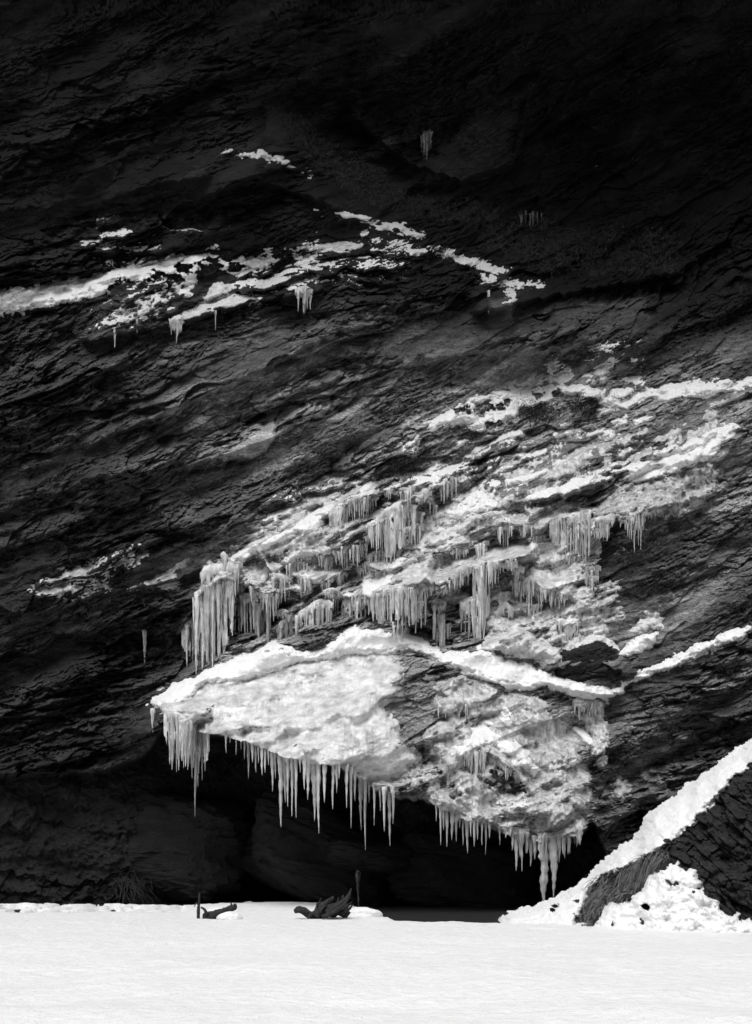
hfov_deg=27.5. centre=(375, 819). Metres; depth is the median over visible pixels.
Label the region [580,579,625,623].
ice sheet
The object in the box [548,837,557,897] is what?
icicle
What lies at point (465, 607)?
icicle curtain
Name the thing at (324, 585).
icicle curtain
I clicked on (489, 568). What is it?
icicle curtain
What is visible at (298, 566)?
icicle curtain
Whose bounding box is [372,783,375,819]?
icicle
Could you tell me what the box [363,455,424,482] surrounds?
brush mat
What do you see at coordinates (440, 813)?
icicle
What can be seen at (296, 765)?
icicle
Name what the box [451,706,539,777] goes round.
snow drift
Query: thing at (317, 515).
ice ribbon
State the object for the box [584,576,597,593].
icicle curtain
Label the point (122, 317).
ice crust
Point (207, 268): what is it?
grass tuft
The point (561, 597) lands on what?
icicle curtain
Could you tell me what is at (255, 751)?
icicle
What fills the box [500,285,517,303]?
ice crust
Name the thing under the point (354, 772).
icicle
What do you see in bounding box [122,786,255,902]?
boulder
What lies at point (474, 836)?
icicle
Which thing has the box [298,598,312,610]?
icicle curtain
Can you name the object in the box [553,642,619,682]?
boulder
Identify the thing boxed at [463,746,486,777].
icicle curtain
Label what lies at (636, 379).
snow dusting
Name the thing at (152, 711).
icicle
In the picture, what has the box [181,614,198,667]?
icicle curtain
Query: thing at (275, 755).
icicle
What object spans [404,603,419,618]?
icicle curtain
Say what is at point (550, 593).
icicle curtain
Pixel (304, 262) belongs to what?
snow scatter
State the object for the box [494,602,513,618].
icicle curtain
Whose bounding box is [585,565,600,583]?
icicle curtain
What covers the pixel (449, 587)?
icicle curtain
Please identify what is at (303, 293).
icicle curtain
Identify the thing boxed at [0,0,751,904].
cliff
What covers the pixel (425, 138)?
icicle curtain
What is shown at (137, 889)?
brushwood
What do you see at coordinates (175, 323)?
icicle curtain
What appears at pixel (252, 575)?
ice glaze
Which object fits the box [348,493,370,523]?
icicle curtain
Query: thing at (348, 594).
ice sheet
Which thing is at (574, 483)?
snow patch
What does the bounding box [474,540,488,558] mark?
icicle curtain
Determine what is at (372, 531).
icicle curtain
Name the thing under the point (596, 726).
ice sheet
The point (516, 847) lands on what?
icicle
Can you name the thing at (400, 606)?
icicle curtain
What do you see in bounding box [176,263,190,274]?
grass tuft
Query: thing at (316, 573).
ice sheet
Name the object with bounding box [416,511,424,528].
icicle curtain
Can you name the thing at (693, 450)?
snow patch
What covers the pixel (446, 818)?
icicle
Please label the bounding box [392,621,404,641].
icicle curtain
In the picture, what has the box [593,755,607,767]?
snow patch
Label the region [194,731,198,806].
icicle
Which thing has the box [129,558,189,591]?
ice ribbon
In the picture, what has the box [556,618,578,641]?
icicle curtain
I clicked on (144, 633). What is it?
icicle
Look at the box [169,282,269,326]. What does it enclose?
ice crust
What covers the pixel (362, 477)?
snow patch
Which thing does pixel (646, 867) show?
hanging grass
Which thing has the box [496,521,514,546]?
icicle curtain
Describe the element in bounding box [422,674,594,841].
ice sheet
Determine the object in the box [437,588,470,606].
snow patch
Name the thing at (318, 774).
icicle
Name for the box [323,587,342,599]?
icicle curtain
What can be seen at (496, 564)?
icicle curtain
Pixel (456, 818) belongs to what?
icicle
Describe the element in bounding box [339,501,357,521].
icicle curtain
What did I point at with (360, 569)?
icicle curtain
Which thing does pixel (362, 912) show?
snow heap
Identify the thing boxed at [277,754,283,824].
icicle
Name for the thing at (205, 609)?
icicle curtain
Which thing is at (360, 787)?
icicle
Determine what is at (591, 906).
hanging grass
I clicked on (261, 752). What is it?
icicle
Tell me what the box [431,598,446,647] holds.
icicle curtain
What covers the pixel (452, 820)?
icicle
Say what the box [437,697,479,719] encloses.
icicle curtain
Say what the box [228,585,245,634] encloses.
icicle curtain
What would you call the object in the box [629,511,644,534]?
icicle curtain
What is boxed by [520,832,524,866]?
icicle
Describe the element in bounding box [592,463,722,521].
ice sheet
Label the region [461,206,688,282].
dry grass
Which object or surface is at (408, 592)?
icicle curtain
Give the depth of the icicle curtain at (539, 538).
30.16 m
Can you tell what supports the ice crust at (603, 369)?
on the cliff
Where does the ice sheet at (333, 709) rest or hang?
attached to the cliff
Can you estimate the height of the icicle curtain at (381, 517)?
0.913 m
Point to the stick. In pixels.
(198, 910)
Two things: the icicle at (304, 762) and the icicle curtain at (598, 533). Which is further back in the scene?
the icicle curtain at (598, 533)
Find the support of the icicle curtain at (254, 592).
hanging from the ice glaze at (252, 575)
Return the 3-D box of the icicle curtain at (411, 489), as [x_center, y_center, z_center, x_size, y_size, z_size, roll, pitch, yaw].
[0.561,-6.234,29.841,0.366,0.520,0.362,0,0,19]
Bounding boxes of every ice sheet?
[28,544,152,600]
[152,573,181,591]
[153,646,422,790]
[200,557,238,585]
[273,591,356,631]
[281,522,341,591]
[368,759,442,797]
[389,552,435,587]
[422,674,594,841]
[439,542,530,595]
[477,618,561,665]
[525,562,593,626]
[532,499,583,534]
[569,697,610,768]
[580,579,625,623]
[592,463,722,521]
[608,770,631,798]
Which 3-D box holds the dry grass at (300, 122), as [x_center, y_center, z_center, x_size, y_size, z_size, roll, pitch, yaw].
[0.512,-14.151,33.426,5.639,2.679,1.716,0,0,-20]
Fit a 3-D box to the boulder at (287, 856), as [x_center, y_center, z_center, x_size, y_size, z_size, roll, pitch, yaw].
[-0.942,0.857,31.157,3.868,1.977,2.384,26,-5,-10]
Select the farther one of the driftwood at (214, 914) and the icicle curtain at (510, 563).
the icicle curtain at (510, 563)
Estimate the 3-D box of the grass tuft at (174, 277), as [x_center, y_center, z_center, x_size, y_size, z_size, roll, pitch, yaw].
[-4.072,-10.941,31.161,0.447,0.339,0.378,0,0,-36]
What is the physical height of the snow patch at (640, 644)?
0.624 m
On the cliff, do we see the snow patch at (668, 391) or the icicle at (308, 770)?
the snow patch at (668, 391)
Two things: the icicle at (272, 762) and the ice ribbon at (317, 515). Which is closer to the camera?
the icicle at (272, 762)
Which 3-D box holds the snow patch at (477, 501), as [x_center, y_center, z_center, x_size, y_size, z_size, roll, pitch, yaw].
[1.773,-6.230,30.294,0.866,0.907,1.366,0,0,-43]
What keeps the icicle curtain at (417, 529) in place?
hanging from the ice glaze at (431, 519)
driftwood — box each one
[201,903,236,918]
[294,906,311,918]
[307,888,352,918]
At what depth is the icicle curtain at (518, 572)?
29.65 m
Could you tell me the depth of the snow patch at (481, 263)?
32.91 m
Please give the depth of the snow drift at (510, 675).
28.88 m
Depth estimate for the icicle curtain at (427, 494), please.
29.71 m
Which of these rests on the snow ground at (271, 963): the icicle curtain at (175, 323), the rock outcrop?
the rock outcrop
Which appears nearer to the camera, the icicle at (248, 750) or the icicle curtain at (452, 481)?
the icicle at (248, 750)
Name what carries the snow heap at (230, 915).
on the snow ground at (271, 963)
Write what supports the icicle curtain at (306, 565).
hanging from the ice glaze at (252, 575)
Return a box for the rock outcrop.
[550,763,751,925]
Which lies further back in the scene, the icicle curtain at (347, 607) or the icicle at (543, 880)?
the icicle curtain at (347, 607)
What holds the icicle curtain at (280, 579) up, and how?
hanging from the ice glaze at (252, 575)
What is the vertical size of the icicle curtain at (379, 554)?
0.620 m
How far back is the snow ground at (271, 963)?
15.92 m
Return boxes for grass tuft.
[112,282,129,294]
[133,282,147,292]
[151,271,164,281]
[166,273,180,283]
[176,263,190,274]
[200,265,215,276]
[208,258,220,268]
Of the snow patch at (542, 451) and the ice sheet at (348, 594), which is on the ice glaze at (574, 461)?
the snow patch at (542, 451)
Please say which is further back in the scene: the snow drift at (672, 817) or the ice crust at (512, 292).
the ice crust at (512, 292)
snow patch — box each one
[0,252,279,317]
[80,237,141,253]
[206,244,218,249]
[221,149,312,178]
[283,584,302,594]
[296,241,351,251]
[313,209,425,238]
[338,490,373,505]
[355,471,373,479]
[360,480,376,492]
[383,481,400,488]
[404,244,511,274]
[404,376,751,439]
[405,462,460,490]
[406,437,417,445]
[420,527,443,541]
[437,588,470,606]
[441,490,498,520]
[477,467,503,486]
[478,273,544,288]
[487,780,526,808]
[492,429,526,441]
[501,448,546,459]
[505,468,547,485]
[515,477,601,502]
[528,538,551,548]
[552,428,572,438]
[554,459,566,465]
[555,581,568,588]
[572,726,592,744]
[574,634,619,651]
[585,462,618,480]
[586,427,613,439]
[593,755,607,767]
[594,407,619,420]
[599,348,612,352]
[610,412,628,423]
[610,422,743,483]
[619,631,658,656]
[629,605,663,632]
[632,413,652,424]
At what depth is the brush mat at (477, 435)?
31.20 m
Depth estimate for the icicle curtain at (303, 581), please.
29.68 m
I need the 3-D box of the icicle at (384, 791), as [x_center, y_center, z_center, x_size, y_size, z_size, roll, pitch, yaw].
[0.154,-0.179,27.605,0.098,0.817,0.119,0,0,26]
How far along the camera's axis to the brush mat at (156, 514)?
29.85 m
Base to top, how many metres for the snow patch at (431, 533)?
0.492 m
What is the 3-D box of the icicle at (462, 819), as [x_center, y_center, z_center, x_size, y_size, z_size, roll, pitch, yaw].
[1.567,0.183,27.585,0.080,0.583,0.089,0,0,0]
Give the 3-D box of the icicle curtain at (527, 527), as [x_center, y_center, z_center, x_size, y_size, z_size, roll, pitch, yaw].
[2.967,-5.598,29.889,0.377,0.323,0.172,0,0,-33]
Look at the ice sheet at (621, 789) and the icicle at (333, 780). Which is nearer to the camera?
the icicle at (333, 780)
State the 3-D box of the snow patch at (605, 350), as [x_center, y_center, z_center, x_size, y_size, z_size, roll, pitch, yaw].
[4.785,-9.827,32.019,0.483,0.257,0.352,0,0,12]
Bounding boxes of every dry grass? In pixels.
[279,104,501,223]
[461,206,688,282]
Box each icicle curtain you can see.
[162,707,209,782]
[169,315,183,343]
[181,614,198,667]
[194,579,234,673]
[194,602,227,656]
[200,561,237,608]
[221,551,242,587]
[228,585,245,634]
[239,592,258,633]
[248,585,267,604]
[255,598,271,642]
[266,589,279,621]
[269,572,291,602]
[274,609,291,621]
[276,604,314,639]
[284,559,296,583]
[295,286,312,312]
[296,555,303,571]
[296,574,311,596]
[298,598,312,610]
[300,560,313,570]
[310,598,332,624]
[316,554,334,570]
[320,577,333,591]
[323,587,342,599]
[324,596,338,615]
[328,506,348,536]
[333,545,351,567]
[334,571,347,584]
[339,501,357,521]
[340,597,371,623]
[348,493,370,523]
[349,593,366,608]
[351,539,368,567]
[355,563,366,576]
[363,533,379,542]
[365,496,378,512]
[365,548,384,572]
[366,522,388,538]
[367,510,387,552]
[371,584,391,624]
[376,570,387,578]
[383,487,399,499]
[384,501,417,561]
[390,583,428,633]
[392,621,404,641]
[393,544,402,558]
[399,485,415,504]
[403,526,410,544]
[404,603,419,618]
[405,585,415,604]
[411,523,424,545]
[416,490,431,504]
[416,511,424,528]
[420,129,432,158]
[428,584,434,595]
[429,502,437,514]
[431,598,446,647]
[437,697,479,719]
[439,476,458,500]
[441,582,460,595]
[445,622,451,638]
[449,565,469,589]
[450,547,468,560]
[453,575,470,585]
[458,596,476,640]
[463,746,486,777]
[467,560,486,578]
[472,560,489,642]
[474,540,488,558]
[484,562,500,585]
[487,559,517,572]
[488,756,511,780]
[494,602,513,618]
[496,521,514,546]
[505,558,515,570]
[506,822,583,859]
[510,580,527,598]
[512,564,524,612]
[519,210,542,225]
[519,524,533,536]
[523,603,542,617]
[524,575,536,609]
[532,534,545,542]
[535,585,546,607]
[540,585,558,607]
[549,513,568,553]
[552,590,567,610]
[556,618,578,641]
[563,517,569,526]
[563,550,581,565]
[565,509,590,564]
[572,697,602,721]
[580,528,593,535]
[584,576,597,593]
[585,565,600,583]
[592,524,604,540]
[594,513,614,540]
[618,515,634,527]
[625,512,645,552]
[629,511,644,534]
[644,508,661,519]
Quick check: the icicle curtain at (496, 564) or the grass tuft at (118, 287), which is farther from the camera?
the grass tuft at (118, 287)
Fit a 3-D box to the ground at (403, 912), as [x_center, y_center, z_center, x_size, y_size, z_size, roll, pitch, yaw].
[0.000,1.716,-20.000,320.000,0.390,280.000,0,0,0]
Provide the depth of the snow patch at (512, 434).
31.26 m
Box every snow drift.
[145,623,616,706]
[358,556,407,597]
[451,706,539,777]
[498,738,751,924]
[594,861,751,932]
[611,625,751,694]
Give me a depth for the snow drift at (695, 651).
29.29 m
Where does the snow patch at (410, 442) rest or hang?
on the cliff
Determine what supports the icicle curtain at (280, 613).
hanging from the ice glaze at (252, 575)
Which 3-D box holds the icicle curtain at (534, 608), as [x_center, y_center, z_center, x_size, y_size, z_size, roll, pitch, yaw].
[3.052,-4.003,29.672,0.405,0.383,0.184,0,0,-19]
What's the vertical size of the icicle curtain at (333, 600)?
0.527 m
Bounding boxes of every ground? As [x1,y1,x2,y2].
[0,901,751,1023]
[14,899,532,922]
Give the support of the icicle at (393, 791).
hanging from the ice sheet at (434, 782)
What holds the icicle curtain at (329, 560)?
hanging from the ice glaze at (252, 575)
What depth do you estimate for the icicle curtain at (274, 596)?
29.50 m
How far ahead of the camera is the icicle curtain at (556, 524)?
30.09 m
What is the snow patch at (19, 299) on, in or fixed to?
on the cliff
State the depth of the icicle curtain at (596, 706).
29.02 m
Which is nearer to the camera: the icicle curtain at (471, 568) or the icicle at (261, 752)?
the icicle at (261, 752)
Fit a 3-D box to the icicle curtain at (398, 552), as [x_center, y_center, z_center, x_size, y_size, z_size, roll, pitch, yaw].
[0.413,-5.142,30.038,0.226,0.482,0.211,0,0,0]
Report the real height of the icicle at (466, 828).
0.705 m
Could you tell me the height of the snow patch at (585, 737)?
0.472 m
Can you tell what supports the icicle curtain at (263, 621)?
hanging from the cliff
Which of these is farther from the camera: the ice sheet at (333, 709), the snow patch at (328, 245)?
the snow patch at (328, 245)
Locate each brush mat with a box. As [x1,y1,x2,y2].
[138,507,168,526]
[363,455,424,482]
[449,420,492,446]
[501,387,571,438]
[551,383,629,428]
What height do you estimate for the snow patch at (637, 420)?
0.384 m
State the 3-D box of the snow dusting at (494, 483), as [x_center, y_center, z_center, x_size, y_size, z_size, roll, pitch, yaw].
[1.171,-6.396,30.229,9.180,4.344,2.633,0,0,-6]
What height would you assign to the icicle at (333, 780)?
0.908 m
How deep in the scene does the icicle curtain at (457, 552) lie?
29.88 m
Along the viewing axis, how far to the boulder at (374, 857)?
29.56 m
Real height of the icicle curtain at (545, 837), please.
0.752 m
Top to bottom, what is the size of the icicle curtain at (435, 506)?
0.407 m
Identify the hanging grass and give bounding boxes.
[574,871,617,926]
[599,845,671,911]
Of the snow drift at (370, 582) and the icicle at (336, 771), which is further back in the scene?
the snow drift at (370, 582)
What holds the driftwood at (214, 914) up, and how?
on the snow ground at (271, 963)
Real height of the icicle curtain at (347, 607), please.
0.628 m
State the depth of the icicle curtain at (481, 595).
29.38 m
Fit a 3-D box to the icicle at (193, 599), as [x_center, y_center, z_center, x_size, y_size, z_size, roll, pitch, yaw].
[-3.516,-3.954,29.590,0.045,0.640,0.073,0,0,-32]
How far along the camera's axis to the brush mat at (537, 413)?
31.56 m
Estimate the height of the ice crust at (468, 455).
0.905 m
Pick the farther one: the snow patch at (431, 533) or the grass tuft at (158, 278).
the grass tuft at (158, 278)
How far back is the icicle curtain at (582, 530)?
29.80 m
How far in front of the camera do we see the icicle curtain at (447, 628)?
29.72 m
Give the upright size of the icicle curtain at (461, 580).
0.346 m
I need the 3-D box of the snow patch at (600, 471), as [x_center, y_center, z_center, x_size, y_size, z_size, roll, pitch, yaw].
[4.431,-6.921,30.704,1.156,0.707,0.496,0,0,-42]
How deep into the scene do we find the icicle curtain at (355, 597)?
29.43 m
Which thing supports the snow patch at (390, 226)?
on the cliff
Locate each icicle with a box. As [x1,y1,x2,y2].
[113,327,115,347]
[142,629,146,662]
[150,708,154,732]
[192,597,194,629]
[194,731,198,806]
[246,742,249,778]
[249,738,253,762]
[254,745,257,770]
[260,748,263,773]
[264,748,266,769]
[270,752,273,791]
[274,753,276,778]
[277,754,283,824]
[283,757,286,801]
[285,758,289,805]
[290,758,293,812]
[294,759,297,809]
[301,758,306,789]
[306,756,310,799]
[310,764,316,820]
[315,763,320,829]
[322,757,326,802]
[331,765,334,807]
[335,764,337,792]
[344,763,348,807]
[349,765,352,822]
[353,767,356,797]
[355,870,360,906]
[357,772,363,824]
[363,779,367,850]
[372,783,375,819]
[379,787,380,810]
[382,786,387,831]
[387,788,390,841]
[390,789,395,817]
[439,808,441,843]
[445,811,448,844]
[450,812,454,838]
[454,812,458,841]
[461,818,463,840]
[464,819,468,853]
[473,817,475,845]
[476,818,478,839]
[481,824,482,842]
[484,821,487,854]
[511,829,513,849]
[514,837,518,869]
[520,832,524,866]
[529,839,532,866]
[531,835,537,858]
[537,836,548,900]
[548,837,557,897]
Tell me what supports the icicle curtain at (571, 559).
hanging from the ice glaze at (570, 573)
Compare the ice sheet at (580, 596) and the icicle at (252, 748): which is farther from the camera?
the ice sheet at (580, 596)
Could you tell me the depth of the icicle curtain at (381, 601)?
29.19 m
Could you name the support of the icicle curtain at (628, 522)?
hanging from the ice sheet at (649, 495)
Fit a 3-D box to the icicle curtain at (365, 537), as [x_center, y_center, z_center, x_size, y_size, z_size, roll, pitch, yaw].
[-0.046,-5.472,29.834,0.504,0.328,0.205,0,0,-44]
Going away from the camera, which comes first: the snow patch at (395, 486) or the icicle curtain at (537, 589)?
the icicle curtain at (537, 589)
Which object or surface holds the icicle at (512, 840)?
hanging from the ice sheet at (547, 808)
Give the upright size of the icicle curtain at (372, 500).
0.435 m
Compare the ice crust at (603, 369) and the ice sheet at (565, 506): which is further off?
the ice crust at (603, 369)
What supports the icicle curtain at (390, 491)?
hanging from the ice glaze at (431, 519)
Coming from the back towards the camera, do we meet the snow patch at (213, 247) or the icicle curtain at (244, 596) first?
the snow patch at (213, 247)
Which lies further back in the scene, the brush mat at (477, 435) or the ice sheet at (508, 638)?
the brush mat at (477, 435)
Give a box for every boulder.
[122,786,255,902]
[242,788,404,906]
[326,837,412,873]
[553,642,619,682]
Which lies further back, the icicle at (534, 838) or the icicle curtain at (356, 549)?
the icicle curtain at (356, 549)
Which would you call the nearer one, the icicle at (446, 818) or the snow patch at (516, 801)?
the icicle at (446, 818)
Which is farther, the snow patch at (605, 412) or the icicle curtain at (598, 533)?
the snow patch at (605, 412)
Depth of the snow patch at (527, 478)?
30.29 m
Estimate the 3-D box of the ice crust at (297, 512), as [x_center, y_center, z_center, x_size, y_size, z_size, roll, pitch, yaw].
[-1.694,-5.944,30.202,2.439,2.132,1.116,0,0,-28]
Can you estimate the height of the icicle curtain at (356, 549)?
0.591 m
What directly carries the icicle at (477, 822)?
hanging from the ice sheet at (547, 808)
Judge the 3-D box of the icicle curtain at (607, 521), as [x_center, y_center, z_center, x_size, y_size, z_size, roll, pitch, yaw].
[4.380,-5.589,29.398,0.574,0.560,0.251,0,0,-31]
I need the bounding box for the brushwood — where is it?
[92,870,176,904]
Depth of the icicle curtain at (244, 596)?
29.92 m
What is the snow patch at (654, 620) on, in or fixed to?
on the cliff
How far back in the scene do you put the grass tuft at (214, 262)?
31.29 m
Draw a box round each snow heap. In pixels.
[207,907,221,910]
[216,911,242,919]
[339,907,382,916]
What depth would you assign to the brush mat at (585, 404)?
31.62 m
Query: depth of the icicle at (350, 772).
27.30 m
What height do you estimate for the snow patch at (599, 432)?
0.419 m
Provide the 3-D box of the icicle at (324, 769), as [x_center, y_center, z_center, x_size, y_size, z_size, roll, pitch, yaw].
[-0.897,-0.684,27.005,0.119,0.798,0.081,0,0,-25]
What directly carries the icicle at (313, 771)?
hanging from the ice sheet at (333, 709)
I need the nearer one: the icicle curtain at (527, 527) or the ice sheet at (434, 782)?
the ice sheet at (434, 782)
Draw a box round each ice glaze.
[240,477,378,610]
[365,473,543,600]
[473,398,728,501]
[482,505,608,650]
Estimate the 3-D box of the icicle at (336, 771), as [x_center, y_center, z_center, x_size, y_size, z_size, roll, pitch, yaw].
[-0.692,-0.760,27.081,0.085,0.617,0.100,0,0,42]
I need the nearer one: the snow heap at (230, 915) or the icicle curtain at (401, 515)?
the snow heap at (230, 915)
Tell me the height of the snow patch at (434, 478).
1.009 m
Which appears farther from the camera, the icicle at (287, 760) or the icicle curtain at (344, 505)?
the icicle curtain at (344, 505)
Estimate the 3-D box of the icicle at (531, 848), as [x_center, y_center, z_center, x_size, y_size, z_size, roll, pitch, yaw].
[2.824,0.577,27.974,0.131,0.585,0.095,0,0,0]
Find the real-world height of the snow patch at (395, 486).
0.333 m
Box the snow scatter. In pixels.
[252,239,362,293]
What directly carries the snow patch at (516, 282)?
on the cliff
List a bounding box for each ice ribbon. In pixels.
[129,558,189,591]
[229,504,334,562]
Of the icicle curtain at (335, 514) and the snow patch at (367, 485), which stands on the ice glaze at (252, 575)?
the snow patch at (367, 485)
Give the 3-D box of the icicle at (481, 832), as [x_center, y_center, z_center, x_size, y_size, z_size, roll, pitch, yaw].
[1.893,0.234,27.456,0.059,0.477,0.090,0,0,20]
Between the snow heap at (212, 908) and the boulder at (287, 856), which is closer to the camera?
the snow heap at (212, 908)
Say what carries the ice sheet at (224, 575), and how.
attached to the cliff
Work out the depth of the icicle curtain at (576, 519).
29.97 m
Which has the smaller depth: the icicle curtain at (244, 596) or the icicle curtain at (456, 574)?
the icicle curtain at (456, 574)
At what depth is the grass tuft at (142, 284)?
30.91 m
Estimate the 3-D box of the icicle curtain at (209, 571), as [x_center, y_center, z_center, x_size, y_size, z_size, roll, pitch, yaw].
[-3.027,-4.471,29.586,0.766,1.066,0.376,0,0,-21]
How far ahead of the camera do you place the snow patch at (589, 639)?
29.36 m
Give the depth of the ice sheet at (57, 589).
30.22 m
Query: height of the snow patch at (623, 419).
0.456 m
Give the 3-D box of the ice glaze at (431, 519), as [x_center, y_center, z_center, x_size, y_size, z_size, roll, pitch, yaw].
[1.587,-5.614,30.046,3.682,2.839,2.120,0,0,0]
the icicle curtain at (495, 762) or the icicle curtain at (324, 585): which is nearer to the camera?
the icicle curtain at (495, 762)
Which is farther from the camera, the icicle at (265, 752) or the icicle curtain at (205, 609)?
the icicle curtain at (205, 609)
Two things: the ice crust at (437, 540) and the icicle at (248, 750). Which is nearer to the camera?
the icicle at (248, 750)
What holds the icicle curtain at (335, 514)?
hanging from the cliff
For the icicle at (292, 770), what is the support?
hanging from the ice sheet at (333, 709)
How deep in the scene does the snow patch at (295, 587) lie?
29.85 m
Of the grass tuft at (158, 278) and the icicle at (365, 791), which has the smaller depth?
the icicle at (365, 791)
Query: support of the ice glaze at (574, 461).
attached to the cliff
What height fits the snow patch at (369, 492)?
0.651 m
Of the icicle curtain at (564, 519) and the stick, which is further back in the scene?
the icicle curtain at (564, 519)
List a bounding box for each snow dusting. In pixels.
[85,215,419,329]
[217,423,646,589]
[539,339,651,386]
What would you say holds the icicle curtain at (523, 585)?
hanging from the ice glaze at (570, 573)
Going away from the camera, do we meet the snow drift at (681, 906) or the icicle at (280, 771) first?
the snow drift at (681, 906)
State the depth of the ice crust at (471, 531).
30.03 m
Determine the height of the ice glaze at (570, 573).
3.208 m
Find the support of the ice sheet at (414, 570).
attached to the cliff
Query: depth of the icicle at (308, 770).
26.90 m
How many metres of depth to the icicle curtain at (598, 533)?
29.29 m
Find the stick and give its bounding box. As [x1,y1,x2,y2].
[194,893,199,918]
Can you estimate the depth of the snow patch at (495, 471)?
30.50 m
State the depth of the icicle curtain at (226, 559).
29.62 m
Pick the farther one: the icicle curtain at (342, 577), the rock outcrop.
the icicle curtain at (342, 577)
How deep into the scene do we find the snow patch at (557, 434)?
31.20 m
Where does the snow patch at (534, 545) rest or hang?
on the ice glaze at (570, 573)
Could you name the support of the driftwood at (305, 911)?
on the snow ground at (271, 963)
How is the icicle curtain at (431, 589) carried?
hanging from the ice glaze at (431, 519)
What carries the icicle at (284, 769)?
hanging from the ice sheet at (333, 709)
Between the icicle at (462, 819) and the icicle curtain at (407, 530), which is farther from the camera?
the icicle curtain at (407, 530)
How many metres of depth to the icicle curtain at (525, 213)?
34.95 m
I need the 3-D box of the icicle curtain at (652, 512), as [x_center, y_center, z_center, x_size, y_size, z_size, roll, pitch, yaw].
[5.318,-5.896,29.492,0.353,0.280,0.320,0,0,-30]
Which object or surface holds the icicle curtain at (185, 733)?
hanging from the ice sheet at (333, 709)
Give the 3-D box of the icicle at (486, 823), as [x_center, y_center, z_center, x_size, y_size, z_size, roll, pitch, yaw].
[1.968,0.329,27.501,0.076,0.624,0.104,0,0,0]
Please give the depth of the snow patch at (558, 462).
30.65 m
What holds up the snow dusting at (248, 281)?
on the cliff
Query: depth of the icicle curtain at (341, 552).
29.72 m
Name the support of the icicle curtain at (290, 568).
hanging from the ice glaze at (252, 575)
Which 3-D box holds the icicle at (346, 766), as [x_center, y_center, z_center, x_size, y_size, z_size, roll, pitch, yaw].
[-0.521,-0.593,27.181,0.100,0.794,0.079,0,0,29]
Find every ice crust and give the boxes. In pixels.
[103,280,194,325]
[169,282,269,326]
[242,474,340,549]
[425,443,496,465]
[428,509,511,549]
[465,528,518,540]
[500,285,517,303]
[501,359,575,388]
[582,340,635,381]
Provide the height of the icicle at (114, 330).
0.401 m
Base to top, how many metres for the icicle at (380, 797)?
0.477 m
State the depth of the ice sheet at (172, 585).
30.11 m
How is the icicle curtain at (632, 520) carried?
hanging from the ice sheet at (649, 495)
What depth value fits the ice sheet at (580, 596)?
29.59 m
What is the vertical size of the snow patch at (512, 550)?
1.278 m
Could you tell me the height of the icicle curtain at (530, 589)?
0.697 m
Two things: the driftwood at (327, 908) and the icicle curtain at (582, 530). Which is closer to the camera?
the driftwood at (327, 908)
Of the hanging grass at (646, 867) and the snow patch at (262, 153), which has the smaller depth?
the hanging grass at (646, 867)
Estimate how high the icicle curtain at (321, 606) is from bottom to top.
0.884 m
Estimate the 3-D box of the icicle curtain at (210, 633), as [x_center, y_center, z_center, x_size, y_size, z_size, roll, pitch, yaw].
[-3.220,-3.702,30.141,0.732,1.482,0.790,0,0,0]
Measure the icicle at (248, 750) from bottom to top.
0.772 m
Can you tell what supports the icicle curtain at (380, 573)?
hanging from the cliff
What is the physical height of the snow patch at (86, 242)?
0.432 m
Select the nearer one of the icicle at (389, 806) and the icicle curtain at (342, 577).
the icicle at (389, 806)
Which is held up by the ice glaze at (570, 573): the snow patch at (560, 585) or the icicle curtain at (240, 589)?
the snow patch at (560, 585)
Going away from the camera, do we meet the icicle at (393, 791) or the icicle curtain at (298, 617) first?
the icicle at (393, 791)

